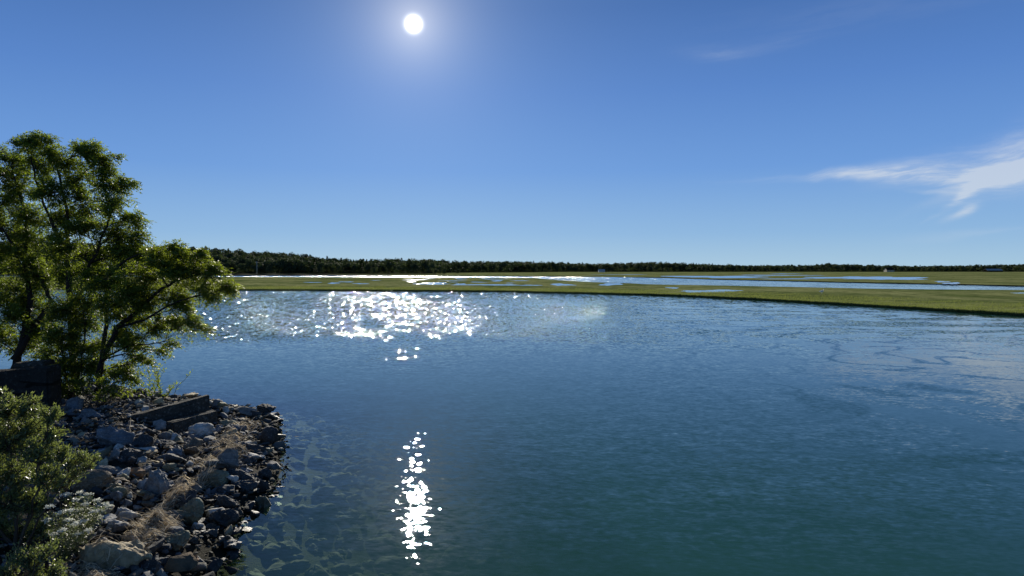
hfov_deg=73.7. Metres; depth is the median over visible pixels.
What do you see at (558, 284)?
pool water
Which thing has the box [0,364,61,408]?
stone abutment
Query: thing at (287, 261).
distant tree
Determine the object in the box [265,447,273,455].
rock
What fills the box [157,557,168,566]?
rock
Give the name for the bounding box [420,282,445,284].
pool water
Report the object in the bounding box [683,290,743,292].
pool water
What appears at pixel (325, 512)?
underwater stones
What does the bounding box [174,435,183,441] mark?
rock
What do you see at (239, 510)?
rock
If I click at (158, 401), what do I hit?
rock
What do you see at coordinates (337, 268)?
distant tree
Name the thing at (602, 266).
distant tree
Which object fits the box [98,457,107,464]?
rock
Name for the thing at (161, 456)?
rock
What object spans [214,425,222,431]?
rock
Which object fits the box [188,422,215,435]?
rock
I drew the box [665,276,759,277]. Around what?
pool water
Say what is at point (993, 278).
marsh
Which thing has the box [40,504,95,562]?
flowering herb
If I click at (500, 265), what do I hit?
distant tree
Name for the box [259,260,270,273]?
distant tree
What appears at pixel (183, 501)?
rock
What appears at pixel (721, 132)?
sky
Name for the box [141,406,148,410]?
rock
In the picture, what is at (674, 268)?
distant tree
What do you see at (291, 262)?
distant tree
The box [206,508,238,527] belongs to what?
rock
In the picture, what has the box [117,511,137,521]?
rock
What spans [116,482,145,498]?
driftwood stick
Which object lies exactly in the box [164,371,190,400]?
tall weed
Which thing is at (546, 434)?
water
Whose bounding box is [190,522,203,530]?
rock
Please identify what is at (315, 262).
pine tree
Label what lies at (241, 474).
rock
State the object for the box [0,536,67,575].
shrub
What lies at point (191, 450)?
rock
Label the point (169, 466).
rock
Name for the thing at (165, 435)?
rock
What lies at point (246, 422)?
rock
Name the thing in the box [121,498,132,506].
rock
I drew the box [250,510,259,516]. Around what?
rock
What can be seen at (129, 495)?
rock
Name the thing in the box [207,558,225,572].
rock
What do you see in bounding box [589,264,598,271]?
distant tree
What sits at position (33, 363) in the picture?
cap stone
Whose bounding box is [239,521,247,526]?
rock
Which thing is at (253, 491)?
rock
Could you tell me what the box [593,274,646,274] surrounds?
pool water
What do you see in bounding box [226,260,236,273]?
distant tree
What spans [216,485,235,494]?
rock
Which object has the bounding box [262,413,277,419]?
rock
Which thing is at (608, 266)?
distant tree
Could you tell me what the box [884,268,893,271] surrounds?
house
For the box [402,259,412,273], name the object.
distant tree
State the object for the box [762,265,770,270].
distant tree
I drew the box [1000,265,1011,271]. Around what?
distant tree
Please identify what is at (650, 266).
distant tree
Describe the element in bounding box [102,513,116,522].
rock
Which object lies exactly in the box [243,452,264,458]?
rock
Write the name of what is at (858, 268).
distant tree
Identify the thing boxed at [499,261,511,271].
distant tree
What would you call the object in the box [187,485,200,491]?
rock
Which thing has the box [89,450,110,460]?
rock
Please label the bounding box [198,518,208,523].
rock
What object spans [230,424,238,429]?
rock
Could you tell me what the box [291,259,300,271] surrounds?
distant tree
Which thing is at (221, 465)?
rock
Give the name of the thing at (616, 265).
distant tree
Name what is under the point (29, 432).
willow shrub
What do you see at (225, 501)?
rock
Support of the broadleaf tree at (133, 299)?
on the bank
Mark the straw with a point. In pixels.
(146, 531)
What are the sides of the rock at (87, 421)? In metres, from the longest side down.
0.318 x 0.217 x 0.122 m
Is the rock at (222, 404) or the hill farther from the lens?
the hill
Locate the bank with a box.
[0,386,375,575]
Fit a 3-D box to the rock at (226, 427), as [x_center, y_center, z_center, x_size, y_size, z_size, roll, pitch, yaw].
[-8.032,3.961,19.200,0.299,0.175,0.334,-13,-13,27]
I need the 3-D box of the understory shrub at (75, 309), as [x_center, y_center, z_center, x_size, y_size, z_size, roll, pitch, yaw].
[-14.285,1.794,22.274,3.160,3.861,2.146,0,2,-10]
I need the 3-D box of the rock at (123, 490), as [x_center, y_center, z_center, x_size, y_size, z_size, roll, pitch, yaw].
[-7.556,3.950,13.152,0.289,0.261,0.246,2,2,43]
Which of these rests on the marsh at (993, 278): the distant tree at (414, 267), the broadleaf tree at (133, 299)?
the distant tree at (414, 267)
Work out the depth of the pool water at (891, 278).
378.28 m
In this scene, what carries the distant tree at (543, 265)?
on the marsh at (993, 278)
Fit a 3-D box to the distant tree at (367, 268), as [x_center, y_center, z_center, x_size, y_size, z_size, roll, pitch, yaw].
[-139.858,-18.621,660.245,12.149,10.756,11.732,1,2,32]
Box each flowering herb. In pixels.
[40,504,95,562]
[55,490,112,551]
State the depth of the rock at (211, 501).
13.88 m
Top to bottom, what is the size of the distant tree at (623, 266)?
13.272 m
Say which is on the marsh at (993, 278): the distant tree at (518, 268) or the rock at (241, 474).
the distant tree at (518, 268)
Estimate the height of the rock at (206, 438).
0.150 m
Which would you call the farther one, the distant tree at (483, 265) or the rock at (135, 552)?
the distant tree at (483, 265)
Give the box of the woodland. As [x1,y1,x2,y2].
[3,242,1023,272]
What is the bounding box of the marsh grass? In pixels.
[48,285,1023,315]
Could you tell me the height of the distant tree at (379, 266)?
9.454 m
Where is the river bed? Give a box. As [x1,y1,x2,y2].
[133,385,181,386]
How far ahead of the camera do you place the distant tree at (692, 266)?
1109.03 m
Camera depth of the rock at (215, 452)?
16.80 m
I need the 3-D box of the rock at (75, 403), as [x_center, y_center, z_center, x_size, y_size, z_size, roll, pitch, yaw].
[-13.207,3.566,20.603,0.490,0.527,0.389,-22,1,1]
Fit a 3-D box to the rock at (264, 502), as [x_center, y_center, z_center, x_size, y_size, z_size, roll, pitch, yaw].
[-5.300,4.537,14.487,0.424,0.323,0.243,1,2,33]
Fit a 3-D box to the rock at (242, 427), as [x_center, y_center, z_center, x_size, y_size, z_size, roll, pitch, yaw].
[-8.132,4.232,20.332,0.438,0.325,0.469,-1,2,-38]
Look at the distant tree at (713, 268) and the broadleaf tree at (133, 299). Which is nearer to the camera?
the broadleaf tree at (133, 299)
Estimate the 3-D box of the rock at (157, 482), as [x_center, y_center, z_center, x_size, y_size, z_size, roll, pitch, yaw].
[-7.159,3.976,13.788,0.579,0.558,0.443,20,1,-1]
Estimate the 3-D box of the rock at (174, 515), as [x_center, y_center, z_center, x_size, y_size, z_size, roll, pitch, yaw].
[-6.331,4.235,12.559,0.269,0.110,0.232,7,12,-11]
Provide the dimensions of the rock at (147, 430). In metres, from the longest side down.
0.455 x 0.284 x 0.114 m
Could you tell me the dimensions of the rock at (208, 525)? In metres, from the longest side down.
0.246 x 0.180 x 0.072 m
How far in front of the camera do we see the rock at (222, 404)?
22.21 m
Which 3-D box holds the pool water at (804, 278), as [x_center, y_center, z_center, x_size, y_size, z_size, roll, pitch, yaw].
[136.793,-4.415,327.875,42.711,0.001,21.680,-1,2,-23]
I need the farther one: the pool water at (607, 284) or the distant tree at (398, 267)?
the distant tree at (398, 267)
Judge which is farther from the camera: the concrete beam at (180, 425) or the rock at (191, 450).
the concrete beam at (180, 425)
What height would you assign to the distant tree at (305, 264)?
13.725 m
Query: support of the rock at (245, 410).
on the bank
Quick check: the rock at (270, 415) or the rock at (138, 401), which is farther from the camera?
the rock at (270, 415)
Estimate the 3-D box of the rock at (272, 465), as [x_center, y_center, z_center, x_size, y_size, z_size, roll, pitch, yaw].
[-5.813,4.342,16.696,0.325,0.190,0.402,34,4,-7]
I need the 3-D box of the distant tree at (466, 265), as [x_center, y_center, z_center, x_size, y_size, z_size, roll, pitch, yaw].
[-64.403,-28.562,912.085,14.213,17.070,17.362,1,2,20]
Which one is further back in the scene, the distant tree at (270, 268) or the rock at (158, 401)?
the distant tree at (270, 268)
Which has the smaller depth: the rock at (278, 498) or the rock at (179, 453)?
the rock at (278, 498)
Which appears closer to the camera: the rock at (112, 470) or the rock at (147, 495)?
the rock at (147, 495)
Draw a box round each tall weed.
[119,382,135,397]
[147,363,165,395]
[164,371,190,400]
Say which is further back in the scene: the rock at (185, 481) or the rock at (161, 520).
the rock at (185, 481)
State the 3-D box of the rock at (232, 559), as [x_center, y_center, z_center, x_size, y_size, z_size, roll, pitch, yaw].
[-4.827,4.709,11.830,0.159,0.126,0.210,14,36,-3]
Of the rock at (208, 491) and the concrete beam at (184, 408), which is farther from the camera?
the concrete beam at (184, 408)
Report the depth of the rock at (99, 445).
16.18 m
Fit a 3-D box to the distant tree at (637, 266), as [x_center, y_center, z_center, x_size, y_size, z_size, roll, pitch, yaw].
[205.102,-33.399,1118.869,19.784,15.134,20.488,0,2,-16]
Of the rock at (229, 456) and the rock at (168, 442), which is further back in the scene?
the rock at (168, 442)
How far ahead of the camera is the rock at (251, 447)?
17.63 m
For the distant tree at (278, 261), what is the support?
on the marsh at (993, 278)
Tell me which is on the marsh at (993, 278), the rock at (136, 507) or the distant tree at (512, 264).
the distant tree at (512, 264)
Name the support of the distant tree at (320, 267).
on the marsh at (993, 278)
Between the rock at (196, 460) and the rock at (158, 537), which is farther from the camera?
the rock at (196, 460)
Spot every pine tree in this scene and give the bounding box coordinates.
[309,258,317,273]
[356,260,367,271]
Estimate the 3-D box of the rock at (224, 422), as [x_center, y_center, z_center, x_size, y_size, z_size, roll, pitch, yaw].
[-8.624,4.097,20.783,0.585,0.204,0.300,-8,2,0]
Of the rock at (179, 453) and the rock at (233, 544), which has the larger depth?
the rock at (179, 453)
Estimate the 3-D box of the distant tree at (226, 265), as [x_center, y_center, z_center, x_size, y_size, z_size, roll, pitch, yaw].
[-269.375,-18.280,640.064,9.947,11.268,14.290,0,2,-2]
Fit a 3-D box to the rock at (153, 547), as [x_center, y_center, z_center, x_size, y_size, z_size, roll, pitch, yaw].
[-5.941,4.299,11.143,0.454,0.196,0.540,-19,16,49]
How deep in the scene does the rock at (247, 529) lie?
13.05 m
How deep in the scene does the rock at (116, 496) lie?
12.93 m
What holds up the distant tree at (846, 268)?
on the marsh at (993, 278)
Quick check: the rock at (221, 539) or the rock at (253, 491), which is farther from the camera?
the rock at (253, 491)
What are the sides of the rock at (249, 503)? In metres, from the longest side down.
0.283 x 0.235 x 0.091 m
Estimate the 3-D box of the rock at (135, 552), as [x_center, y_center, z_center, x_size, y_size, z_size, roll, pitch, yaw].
[-6.150,4.146,10.593,1.072,0.592,0.657,-1,2,-22]
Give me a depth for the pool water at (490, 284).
207.44 m
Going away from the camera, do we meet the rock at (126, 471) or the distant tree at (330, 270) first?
the rock at (126, 471)
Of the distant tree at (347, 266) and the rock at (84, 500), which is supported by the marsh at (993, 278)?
the distant tree at (347, 266)
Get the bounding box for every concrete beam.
[130,395,209,421]
[166,410,217,433]
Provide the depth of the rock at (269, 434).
18.95 m
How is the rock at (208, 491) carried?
on the bank
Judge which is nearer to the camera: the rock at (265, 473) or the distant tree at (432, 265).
the rock at (265, 473)
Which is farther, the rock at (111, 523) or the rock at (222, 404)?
the rock at (222, 404)
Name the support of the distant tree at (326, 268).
on the marsh at (993, 278)
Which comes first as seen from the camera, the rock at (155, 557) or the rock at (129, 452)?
the rock at (155, 557)
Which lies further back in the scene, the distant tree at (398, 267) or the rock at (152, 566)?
the distant tree at (398, 267)
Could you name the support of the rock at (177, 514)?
on the bank
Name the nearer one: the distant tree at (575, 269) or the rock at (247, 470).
the rock at (247, 470)
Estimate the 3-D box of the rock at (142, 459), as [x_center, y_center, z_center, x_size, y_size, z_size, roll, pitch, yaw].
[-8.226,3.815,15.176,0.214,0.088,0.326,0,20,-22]
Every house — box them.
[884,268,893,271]
[983,269,1002,271]
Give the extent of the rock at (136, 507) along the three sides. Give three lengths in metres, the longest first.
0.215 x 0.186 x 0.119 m
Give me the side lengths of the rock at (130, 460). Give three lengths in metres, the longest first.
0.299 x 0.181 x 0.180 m
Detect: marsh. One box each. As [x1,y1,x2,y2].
[1,276,1023,315]
[313,272,1023,285]
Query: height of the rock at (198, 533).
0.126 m
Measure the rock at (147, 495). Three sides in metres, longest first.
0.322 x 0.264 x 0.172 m
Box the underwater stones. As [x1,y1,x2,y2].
[238,410,375,575]
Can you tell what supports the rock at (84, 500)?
on the bank
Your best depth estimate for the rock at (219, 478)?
14.95 m
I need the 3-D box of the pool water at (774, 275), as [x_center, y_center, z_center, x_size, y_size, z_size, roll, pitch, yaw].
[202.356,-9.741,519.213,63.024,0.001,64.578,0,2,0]
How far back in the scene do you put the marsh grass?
118.07 m
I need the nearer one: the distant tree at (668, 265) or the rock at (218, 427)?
the rock at (218, 427)
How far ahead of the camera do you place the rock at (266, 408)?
23.05 m
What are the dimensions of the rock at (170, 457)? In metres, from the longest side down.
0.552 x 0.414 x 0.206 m
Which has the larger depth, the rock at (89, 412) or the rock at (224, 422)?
the rock at (224, 422)
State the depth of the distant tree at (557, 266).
1099.45 m
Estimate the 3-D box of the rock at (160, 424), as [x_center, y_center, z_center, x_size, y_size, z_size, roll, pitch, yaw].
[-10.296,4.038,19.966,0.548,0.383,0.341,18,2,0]
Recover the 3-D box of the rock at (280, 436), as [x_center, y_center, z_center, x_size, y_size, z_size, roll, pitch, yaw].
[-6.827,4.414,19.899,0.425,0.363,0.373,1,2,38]
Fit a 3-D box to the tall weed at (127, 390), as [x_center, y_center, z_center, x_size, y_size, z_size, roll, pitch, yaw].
[-12.564,3.074,22.288,0.462,1.343,0.641,0,2,0]
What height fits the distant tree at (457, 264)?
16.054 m
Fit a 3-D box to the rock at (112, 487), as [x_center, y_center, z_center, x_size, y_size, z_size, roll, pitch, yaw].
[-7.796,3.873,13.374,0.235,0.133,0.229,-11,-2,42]
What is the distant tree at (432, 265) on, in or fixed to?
on the marsh at (993, 278)
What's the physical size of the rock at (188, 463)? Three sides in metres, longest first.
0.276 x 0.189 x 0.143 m
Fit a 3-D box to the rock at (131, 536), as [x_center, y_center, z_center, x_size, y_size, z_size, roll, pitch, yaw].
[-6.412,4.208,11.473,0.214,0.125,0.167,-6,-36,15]
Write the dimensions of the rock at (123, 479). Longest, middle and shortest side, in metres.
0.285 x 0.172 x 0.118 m
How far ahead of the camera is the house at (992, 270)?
1074.69 m
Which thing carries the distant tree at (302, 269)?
on the marsh at (993, 278)
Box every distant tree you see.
[219,263,230,272]
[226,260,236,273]
[236,263,246,273]
[239,259,254,273]
[246,262,263,273]
[250,262,264,273]
[258,261,277,273]
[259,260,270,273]
[272,259,286,271]
[273,258,290,273]
[286,259,295,271]
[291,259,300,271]
[292,261,307,272]
[302,260,315,272]
[311,262,324,273]
[323,264,330,270]
[326,263,335,272]
[331,262,342,273]
[344,263,359,273]
[351,263,361,271]
[361,263,372,271]
[370,267,378,273]
[375,265,383,273]
[377,264,387,273]
[380,258,396,272]
[394,265,405,272]
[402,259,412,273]
[408,263,421,272]
[410,260,437,271]
[426,262,439,272]
[436,265,444,273]
[448,263,454,271]
[454,261,463,269]
[460,260,469,271]
[469,262,478,272]
[479,262,488,271]
[489,263,499,271]
[496,263,505,271]
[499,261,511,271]
[506,261,514,271]
[510,262,522,269]
[513,263,523,271]
[524,263,532,270]
[529,263,539,271]
[539,261,548,271]
[552,262,562,271]
[572,265,579,271]
[578,265,585,271]
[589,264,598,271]
[597,263,607,269]
[605,264,610,271]
[610,263,619,271]
[619,264,630,270]
[630,263,642,271]
[644,263,653,271]
[658,262,667,271]
[664,262,673,270]
[670,264,678,271]
[675,262,682,270]
[685,264,702,270]
[709,265,717,271]
[728,264,736,270]
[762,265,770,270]
[784,265,793,270]
[817,264,826,270]
[823,263,836,270]
[833,264,842,271]
[843,264,853,270]
[854,265,861,271]
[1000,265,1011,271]
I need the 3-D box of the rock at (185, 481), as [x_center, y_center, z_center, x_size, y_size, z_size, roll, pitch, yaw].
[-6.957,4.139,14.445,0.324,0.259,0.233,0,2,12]
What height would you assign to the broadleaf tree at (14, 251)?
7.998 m
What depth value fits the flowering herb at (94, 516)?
11.07 m
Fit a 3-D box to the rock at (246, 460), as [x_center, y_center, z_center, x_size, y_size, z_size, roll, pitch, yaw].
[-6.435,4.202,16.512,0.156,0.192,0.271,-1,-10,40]
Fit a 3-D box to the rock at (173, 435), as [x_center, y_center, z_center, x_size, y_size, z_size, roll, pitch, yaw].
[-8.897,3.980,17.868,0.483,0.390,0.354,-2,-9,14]
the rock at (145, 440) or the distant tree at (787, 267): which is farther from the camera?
the distant tree at (787, 267)
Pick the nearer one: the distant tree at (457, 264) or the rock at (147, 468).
the rock at (147, 468)
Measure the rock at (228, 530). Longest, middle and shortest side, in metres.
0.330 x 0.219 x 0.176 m
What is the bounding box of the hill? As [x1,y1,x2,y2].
[0,263,1023,273]
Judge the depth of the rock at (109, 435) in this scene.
16.30 m
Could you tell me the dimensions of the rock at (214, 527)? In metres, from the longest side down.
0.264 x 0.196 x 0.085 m
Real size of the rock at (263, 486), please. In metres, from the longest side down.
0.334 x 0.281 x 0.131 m
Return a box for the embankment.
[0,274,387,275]
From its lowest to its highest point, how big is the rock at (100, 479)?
0.491 m
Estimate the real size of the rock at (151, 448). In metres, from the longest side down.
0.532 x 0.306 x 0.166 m
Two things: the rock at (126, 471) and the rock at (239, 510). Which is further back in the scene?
the rock at (126, 471)
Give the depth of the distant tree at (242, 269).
635.17 m
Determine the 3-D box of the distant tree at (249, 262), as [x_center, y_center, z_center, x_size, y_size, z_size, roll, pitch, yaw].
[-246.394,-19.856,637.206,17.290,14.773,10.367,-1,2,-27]
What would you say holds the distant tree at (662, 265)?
on the marsh at (993, 278)
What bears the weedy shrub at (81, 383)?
on the bank
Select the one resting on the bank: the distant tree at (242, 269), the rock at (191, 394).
the rock at (191, 394)
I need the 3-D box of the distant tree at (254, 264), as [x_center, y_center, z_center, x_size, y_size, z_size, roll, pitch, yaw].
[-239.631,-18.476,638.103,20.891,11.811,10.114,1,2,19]
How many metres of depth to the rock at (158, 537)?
11.56 m
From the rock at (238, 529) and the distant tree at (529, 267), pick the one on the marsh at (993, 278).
the distant tree at (529, 267)
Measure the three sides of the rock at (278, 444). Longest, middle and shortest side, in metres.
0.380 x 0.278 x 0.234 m
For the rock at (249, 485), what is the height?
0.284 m
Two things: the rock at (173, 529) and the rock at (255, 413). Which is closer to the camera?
the rock at (173, 529)
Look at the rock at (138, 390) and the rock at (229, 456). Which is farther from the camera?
the rock at (138, 390)
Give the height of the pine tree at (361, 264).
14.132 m
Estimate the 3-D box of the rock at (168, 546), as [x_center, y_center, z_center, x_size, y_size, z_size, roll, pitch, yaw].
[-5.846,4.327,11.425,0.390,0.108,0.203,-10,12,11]
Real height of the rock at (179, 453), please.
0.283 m
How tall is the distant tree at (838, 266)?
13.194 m
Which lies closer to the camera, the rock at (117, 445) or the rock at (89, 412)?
the rock at (117, 445)
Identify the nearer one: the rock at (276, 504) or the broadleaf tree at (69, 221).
the rock at (276, 504)
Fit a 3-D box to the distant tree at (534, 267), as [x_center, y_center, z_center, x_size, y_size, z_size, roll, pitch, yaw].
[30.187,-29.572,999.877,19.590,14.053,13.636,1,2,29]
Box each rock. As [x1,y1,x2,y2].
[65,397,83,409]
[70,469,115,492]
[75,494,92,504]
[77,539,152,570]
[78,408,104,418]
[82,419,92,422]
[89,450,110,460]
[92,444,104,447]
[93,465,124,474]
[96,425,135,446]
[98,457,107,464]
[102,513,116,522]
[105,520,130,529]
[108,483,120,490]
[109,448,119,459]
[110,491,122,501]
[112,486,126,496]
[112,522,132,531]
[113,443,123,448]
[114,507,137,514]
[115,477,129,482]
[116,467,130,475]
[117,448,145,462]
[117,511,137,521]
[119,473,128,479]
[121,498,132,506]
[124,491,132,498]
[124,534,135,541]
[127,456,135,464]
[129,467,144,478]
[131,440,138,446]
[133,388,147,396]
[133,446,155,451]
[133,505,141,511]
[134,399,144,403]
[134,434,153,447]
[136,456,146,463]
[136,490,146,495]
[137,478,147,488]
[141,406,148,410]
[141,501,153,507]
[142,491,154,500]
[142,560,160,575]
[143,428,158,434]
[143,469,171,493]
[144,465,151,473]
[144,514,163,526]
[144,555,159,560]
[147,538,165,554]
[151,533,165,540]
[153,398,164,404]
[153,419,165,431]
[154,454,165,458]
[156,543,171,551]
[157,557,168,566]
[159,432,170,439]
[161,440,176,446]
[162,463,176,471]
[163,445,173,449]
[163,510,183,520]
[164,514,175,520]
[164,530,189,550]
[165,453,186,461]
[166,526,183,534]
[170,433,180,441]
[172,448,181,456]
[173,490,196,507]
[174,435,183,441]
[174,477,190,486]
[177,498,203,524]
[183,437,202,447]
[184,392,197,396]
[184,446,197,453]
[185,461,193,466]
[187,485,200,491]
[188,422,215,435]
[188,535,198,544]
[189,530,201,536]
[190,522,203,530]
[194,457,201,463]
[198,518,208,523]
[203,436,215,441]
[203,459,227,469]
[203,470,229,488]
[203,488,210,496]
[204,529,217,538]
[205,499,216,502]
[205,522,217,528]
[206,507,224,516]
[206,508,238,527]
[207,526,219,529]
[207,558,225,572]
[211,399,220,408]
[212,449,221,456]
[213,495,239,508]
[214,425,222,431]
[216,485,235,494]
[217,402,228,406]
[217,448,238,469]
[218,535,233,543]
[219,419,236,425]
[220,425,230,430]
[220,428,236,436]
[222,406,229,413]
[223,524,232,535]
[223,539,241,549]
[226,549,242,556]
[227,475,238,481]
[228,469,256,480]
[229,554,237,563]
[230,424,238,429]
[231,526,243,535]
[233,479,257,492]
[235,508,242,515]
[237,425,247,432]
[239,407,256,416]
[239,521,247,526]
[240,419,248,424]
[240,467,252,472]
[241,458,250,464]
[241,527,252,531]
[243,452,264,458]
[244,488,259,494]
[244,500,254,509]
[245,443,265,452]
[250,410,260,417]
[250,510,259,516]
[254,496,271,510]
[256,404,275,412]
[257,480,269,492]
[258,468,271,478]
[259,426,278,443]
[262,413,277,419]
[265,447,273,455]
[267,461,281,469]
[271,440,285,449]
[272,502,281,506]
[274,434,285,441]
[274,495,283,501]
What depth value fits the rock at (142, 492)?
13.39 m
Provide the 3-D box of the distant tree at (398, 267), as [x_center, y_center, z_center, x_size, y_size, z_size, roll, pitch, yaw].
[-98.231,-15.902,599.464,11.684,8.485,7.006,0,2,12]
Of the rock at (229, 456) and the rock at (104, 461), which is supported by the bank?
the rock at (229, 456)
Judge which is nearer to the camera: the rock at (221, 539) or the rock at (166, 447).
the rock at (221, 539)
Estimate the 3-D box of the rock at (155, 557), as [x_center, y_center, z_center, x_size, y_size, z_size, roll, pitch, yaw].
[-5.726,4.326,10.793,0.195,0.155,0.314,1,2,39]
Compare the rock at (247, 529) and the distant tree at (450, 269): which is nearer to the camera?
the rock at (247, 529)
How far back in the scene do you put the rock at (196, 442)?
17.02 m
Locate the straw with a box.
[65,417,265,575]
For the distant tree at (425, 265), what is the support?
on the marsh at (993, 278)
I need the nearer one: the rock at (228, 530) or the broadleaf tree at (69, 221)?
the rock at (228, 530)
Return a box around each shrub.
[0,385,75,550]
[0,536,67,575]
[27,284,120,399]
[45,445,100,526]
[66,367,125,405]
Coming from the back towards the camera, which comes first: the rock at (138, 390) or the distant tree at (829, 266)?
the distant tree at (829, 266)
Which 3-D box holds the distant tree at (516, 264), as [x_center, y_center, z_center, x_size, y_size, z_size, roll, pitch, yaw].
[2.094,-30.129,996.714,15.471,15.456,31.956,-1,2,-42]
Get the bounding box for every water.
[0,276,1023,575]
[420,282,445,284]
[470,284,511,284]
[550,283,572,285]
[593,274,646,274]
[600,283,621,285]
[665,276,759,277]
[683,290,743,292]
[753,275,795,275]
[787,278,821,278]
[803,276,928,279]
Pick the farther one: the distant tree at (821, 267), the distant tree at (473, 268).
the distant tree at (821, 267)
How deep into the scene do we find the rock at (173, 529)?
11.94 m
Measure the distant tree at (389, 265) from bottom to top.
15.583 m
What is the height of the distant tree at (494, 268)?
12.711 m
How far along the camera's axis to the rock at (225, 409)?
21.91 m
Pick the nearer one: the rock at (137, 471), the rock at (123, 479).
the rock at (123, 479)
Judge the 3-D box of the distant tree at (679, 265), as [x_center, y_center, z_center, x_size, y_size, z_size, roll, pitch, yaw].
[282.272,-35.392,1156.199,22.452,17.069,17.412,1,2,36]
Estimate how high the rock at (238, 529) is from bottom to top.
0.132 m
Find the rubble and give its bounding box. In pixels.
[0,382,292,575]
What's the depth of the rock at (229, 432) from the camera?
18.68 m
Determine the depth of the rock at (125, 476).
14.07 m
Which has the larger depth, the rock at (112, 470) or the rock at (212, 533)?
the rock at (112, 470)
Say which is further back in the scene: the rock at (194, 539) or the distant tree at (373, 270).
the distant tree at (373, 270)
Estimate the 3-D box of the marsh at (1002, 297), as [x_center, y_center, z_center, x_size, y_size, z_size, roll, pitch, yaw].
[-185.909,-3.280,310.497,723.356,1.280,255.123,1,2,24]
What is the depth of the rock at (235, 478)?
15.09 m
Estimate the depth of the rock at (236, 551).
11.95 m
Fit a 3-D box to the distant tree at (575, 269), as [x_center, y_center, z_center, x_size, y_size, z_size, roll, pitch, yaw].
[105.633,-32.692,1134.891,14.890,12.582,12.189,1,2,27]
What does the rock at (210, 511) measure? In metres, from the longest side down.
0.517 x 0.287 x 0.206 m
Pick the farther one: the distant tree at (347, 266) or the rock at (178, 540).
the distant tree at (347, 266)
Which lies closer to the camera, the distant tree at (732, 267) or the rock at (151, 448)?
the rock at (151, 448)
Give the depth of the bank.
15.20 m
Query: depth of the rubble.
15.47 m
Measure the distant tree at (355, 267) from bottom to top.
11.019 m
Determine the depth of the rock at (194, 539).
12.02 m
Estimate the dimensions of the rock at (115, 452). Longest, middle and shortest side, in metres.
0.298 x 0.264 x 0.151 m
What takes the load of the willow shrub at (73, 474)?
on the bank
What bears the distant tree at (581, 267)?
on the marsh at (993, 278)
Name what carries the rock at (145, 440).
on the bank
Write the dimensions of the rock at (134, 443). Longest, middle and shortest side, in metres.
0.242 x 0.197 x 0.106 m
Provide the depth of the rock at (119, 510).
12.54 m
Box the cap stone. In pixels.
[12,359,54,367]
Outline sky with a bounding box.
[0,0,1023,266]
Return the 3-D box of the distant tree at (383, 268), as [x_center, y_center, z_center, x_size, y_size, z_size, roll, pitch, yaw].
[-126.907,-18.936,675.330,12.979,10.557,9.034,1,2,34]
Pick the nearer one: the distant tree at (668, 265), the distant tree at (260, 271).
the distant tree at (260, 271)
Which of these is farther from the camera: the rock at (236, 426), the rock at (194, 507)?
the rock at (236, 426)
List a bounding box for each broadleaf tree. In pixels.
[0,145,65,368]
[2,129,157,395]
[77,238,244,396]
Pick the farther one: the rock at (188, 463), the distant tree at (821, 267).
the distant tree at (821, 267)
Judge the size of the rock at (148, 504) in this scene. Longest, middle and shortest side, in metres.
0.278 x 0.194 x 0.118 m
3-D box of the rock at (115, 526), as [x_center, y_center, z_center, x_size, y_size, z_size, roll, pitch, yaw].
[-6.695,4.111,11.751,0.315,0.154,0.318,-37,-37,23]
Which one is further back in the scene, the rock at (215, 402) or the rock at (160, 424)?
the rock at (215, 402)
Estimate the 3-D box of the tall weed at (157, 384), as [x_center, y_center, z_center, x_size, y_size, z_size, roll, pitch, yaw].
[-12.311,3.230,23.681,0.713,1.329,0.547,0,2,15]
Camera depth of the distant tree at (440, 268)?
589.10 m
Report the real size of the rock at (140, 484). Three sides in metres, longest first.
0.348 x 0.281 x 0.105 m

